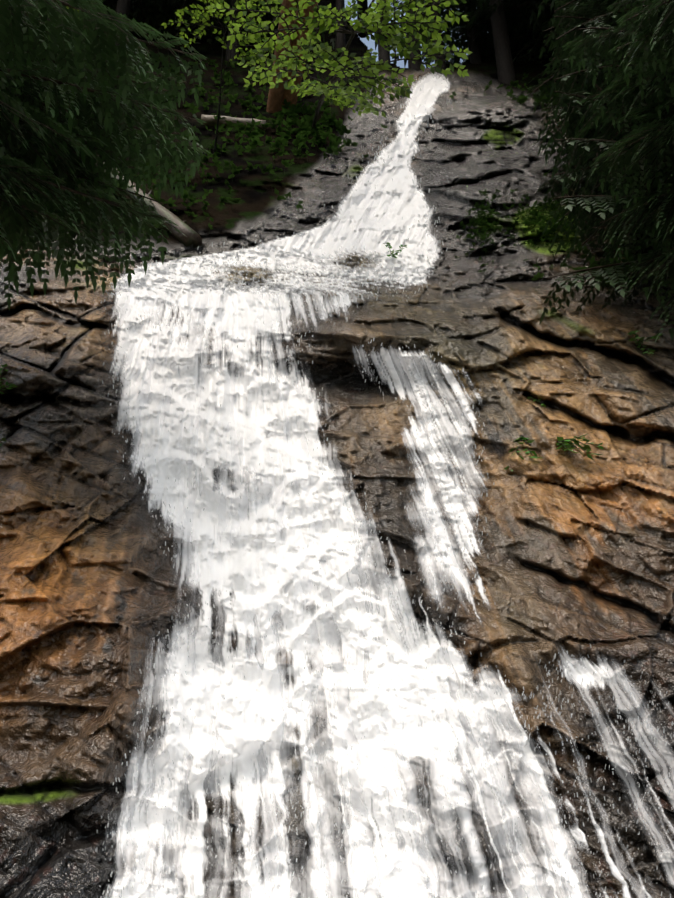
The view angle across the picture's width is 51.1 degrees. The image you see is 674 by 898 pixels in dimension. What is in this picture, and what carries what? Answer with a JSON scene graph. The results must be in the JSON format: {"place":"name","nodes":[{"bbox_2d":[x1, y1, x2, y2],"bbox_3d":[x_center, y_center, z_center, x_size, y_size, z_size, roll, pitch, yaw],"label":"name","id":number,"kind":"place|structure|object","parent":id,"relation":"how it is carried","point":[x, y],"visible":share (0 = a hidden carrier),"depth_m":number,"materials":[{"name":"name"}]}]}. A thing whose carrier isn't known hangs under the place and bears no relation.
{"place":"outdoors","nodes":[
{"label":"outdoors","id":0,"kind":"place"},
{"bbox_2d":[0,0,673,897],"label":"terrain ground","id":1,"kind":"structure","parent":0,"point":[576,556],"depth_m":4.03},
{"bbox_2d":[0,364,17,393],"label":"grass plant","id":2,"kind":"object","parent":1,"relation":"on","point":[7,383],"depth_m":4.43,"materials":[{"name":"green plant"}]},
{"bbox_2d":[0,0,209,310],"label":"spruce tree","id":3,"kind":"object","parent":1,"relation":"on","point":[43,126],"visible":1,"depth_m":3.84,"materials":[{"name":"green plant"}]},
{"bbox_2d":[62,0,228,46],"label":"spruce tree","id":4,"kind":"object","parent":1,"relation":"on","point":[123,7],"visible":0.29,"depth_m":16.45,"materials":[{"name":"green plant"}]},
{"bbox_2d":[96,155,201,247],"bbox_3d":[-2.421,-3.073,8.627,2.240,2.521,0.248,-15,-29,28],"label":"fallen log","id":5,"kind":"object","parent":1,"relation":"on","point":[193,237],"visible":0.38,"depth_m":7.81,"materials":[{"name":"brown wood"}]},
{"bbox_2d":[161,0,277,158],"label":"beech sapling","id":6,"kind":"object","parent":1,"relation":"on","point":[196,15],"visible":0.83,"depth_m":9.39,"materials":[{"name":"green plant"}]},
{"bbox_2d":[201,114,265,129],"bbox_3d":[-1.693,-5.341,11.586,1.052,0.351,0.285,3,-25,-7],"label":"log","id":7,"kind":"object","parent":1,"relation":"on","point":[210,120],"visible":0.54,"depth_m":11.44,"materials":[{"name":"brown wood"}]},
{"bbox_2d":[136,0,337,62],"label":"spruce tree","id":8,"kind":"object","parent":1,"relation":"on","point":[270,17],"visible":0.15,"depth_m":16.70,"materials":[{"name":"green plant"}]},
{"bbox_2d":[266,0,297,112],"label":"tree trunk","id":9,"kind":"object","parent":1,"relation":"on","point":[274,101],"visible":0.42,"depth_m":12.11,"materials":[{"name":"brown plant"}]},
{"bbox_2d":[281,0,317,109],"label":"tree trunk","id":10,"kind":"object","parent":1,"relation":"on","point":[288,96],"visible":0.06,"depth_m":12.07,"materials":[{"name":"brown plant"}]},
{"bbox_2d":[206,0,472,128],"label":"young beech tree","id":11,"kind":"object","parent":1,"relation":"on","point":[393,35],"visible":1,"depth_m":6.14,"materials":[{"name":"green plant"}]},
{"bbox_2d":[335,0,344,51],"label":"spruce tree","id":12,"kind":"object","parent":1,"relation":"on","point":[340,37],"visible":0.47,"depth_m":16.91,"materials":[{"name":"brown plant"}]},
{"bbox_2d":[30,28,673,293],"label":"understory plants","id":13,"kind":"object","parent":1,"relation":"on","point":[304,129],"visible":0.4,"depth_m":11.02,"materials":[{"name":"green plant"}]},
{"bbox_2d":[357,0,367,37],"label":"spruce tree","id":14,"kind":"object","parent":1,"relation":"on","point":[364,4],"visible":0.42,"depth_m":19.99,"materials":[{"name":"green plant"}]},
{"bbox_2d":[376,0,390,67],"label":"spruce tree","id":15,"kind":"object","parent":1,"relation":"on","point":[383,55],"visible":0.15,"depth_m":15.14,"materials":[{"name":"brown plant"}]},
{"bbox_2d":[102,72,673,897],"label":"waterfall","id":16,"kind":"structure","parent":1,"relation":"on","point":[239,692],"depth_m":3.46,"materials":[{"name":"white liquid"}]},
{"bbox_2d":[95,77,673,897],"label":"water spray","id":17,"kind":"object","parent":16,"relation":"on","point":[387,627],"visible":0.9,"depth_m":2.81,"materials":[{"name":"white liquid"}]},
{"bbox_2d":[383,242,406,257],"bbox_3d":[0.583,-2.029,7.245,0.262,0.169,0.392,0,-25,0],"label":"small plant","id":18,"kind":"object","parent":1,"relation":"on","point":[396,251],"visible":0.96,"depth_m":7.21,"materials":[{"name":"green plant"}]},
{"bbox_2d":[406,3,421,70],"bbox_3d":[1.470,-15.294,18.220,3.882,16.466,4.088,11,-27,-22],"label":"spruce tree","id":19,"kind":"object","parent":1,"relation":"on","point":[415,66],"visible":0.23,"depth_m":15.03,"materials":[{"name":"brown plant"}]},
{"bbox_2d":[429,0,445,74],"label":"spruce tree","id":20,"kind":"object","parent":1,"relation":"on","point":[436,13],"visible":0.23,"depth_m":14.76,"materials":[{"name":"brown plant"}]},
{"bbox_2d":[441,6,482,41],"bbox_3d":[4.062,-18.662,22.693,4.494,16.216,4.781,8,-26,-17],"label":"spruce tree","id":21,"kind":"object","parent":1,"relation":"on","point":[455,16],"depth_m":21.71,"materials":[{"name":"green plant"}]},
{"bbox_2d":[375,0,559,83],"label":"spruce tree","id":22,"kind":"object","parent":1,"relation":"on","point":[503,48],"visible":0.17,"depth_m":14.90,"materials":[{"name":"green plant"}]},
{"bbox_2d":[401,0,544,64],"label":"spruce tree","id":23,"kind":"object","parent":1,"relation":"on","point":[527,38],"visible":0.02,"depth_m":16.45,"materials":[{"name":"green plant"}]},
{"bbox_2d":[446,0,583,73],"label":"spruce tree","id":24,"kind":"object","parent":1,"relation":"on","point":[521,20],"visible":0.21,"depth_m":14.92,"materials":[{"name":"green plant"}]},
{"bbox_2d":[476,9,553,51],"bbox_3d":[5.205,-12.767,17.597,4.095,9.511,4.115,-20,-32,37],"label":"spruce tree","id":25,"kind":"object","parent":1,"relation":"on","point":[480,27],"depth_m":15.69,"materials":[{"name":"green plant"}]},
{"bbox_2d":[504,435,540,470],"bbox_3d":[1.131,0.076,4.337,0.240,0.432,0.208,0,-25,0],"label":"rock fern","id":26,"kind":"object","parent":1,"relation":"on","point":[522,437],"visible":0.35,"depth_m":4.35,"materials":[{"name":"green plant"}]},
{"bbox_2d":[455,171,592,271],"bbox_3d":[2.098,-2.643,7.815,1.979,2.859,1.259,7,-26,-14],"label":"plant","id":27,"kind":"object","parent":1,"relation":"on","point":[539,221],"visible":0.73,"depth_m":7.65,"materials":[{"name":"green plant"}]},
{"bbox_2d":[524,394,545,406],"bbox_3d":[1.389,-0.321,4.912,0.134,0.272,0.244,19,-31,-35],"label":"small plant","id":28,"kind":"object","parent":1,"relation":"on","point":[533,399],"visible":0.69,"depth_m":4.88,"materials":[{"name":"green plant"}]},
{"bbox_2d":[512,1,598,97],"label":"spruce tree","id":29,"kind":"object","parent":1,"relation":"on","point":[542,39],"visible":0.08,"depth_m":14.12,"materials":[{"name":"green plant"}]},
{"bbox_2d":[527,0,618,174],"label":"spruce tree","id":30,"kind":"object","parent":1,"relation":"on","point":[544,88],"visible":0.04,"depth_m":10.89,"materials":[{"name":"green plant"}]},
{"bbox_2d":[556,434,603,459],"bbox_3d":[1.458,-0.021,4.247,0.300,0.210,0.219,-17,-30,31],"label":"small plant","id":31,"kind":"object","parent":1,"relation":"on","point":[562,442],"visible":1,"depth_m":4.26,"materials":[{"name":"green plant"}]},
{"bbox_2d":[541,0,641,210],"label":"spruce tree","id":32,"kind":"object","parent":1,"relation":"on","point":[548,132],"visible":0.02,"depth_m":8.58,"materials":[{"name":"green plant"}]},
{"bbox_2d":[533,0,673,262],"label":"spruce tree","id":33,"kind":"object","parent":1,"relation":"on","point":[604,132],"visible":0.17,"depth_m":8.03,"materials":[{"name":"green plant"}]},
{"bbox_2d":[540,0,673,323],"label":"spruce tree","id":34,"kind":"object","parent":1,"relation":"on","point":[584,204],"visible":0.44,"depth_m":6.35,"materials":[{"name":"green plant"}]},
{"bbox_2d":[562,0,673,341],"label":"spruce tree","id":35,"kind":"object","parent":1,"relation":"on","point":[656,25],"visible":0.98,"depth_m":5.30,"materials":[{"name":"green plant"}]},
{"bbox_2d":[628,330,661,353],"bbox_3d":[2.285,-0.782,5.282,0.224,0.253,0.334,0,-25,0],"label":"small plant","id":36,"kind":"object","parent":1,"relation":"on","point":[641,340],"visible":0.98,"depth_m":5.31,"materials":[{"name":"green plant"}]},
{"bbox_2d":[344,0,467,67],"label":"sky","id":37,"kind":"structure","parent":0,"point":[371,43],"materials":[{"name":"blue"}]}
]}

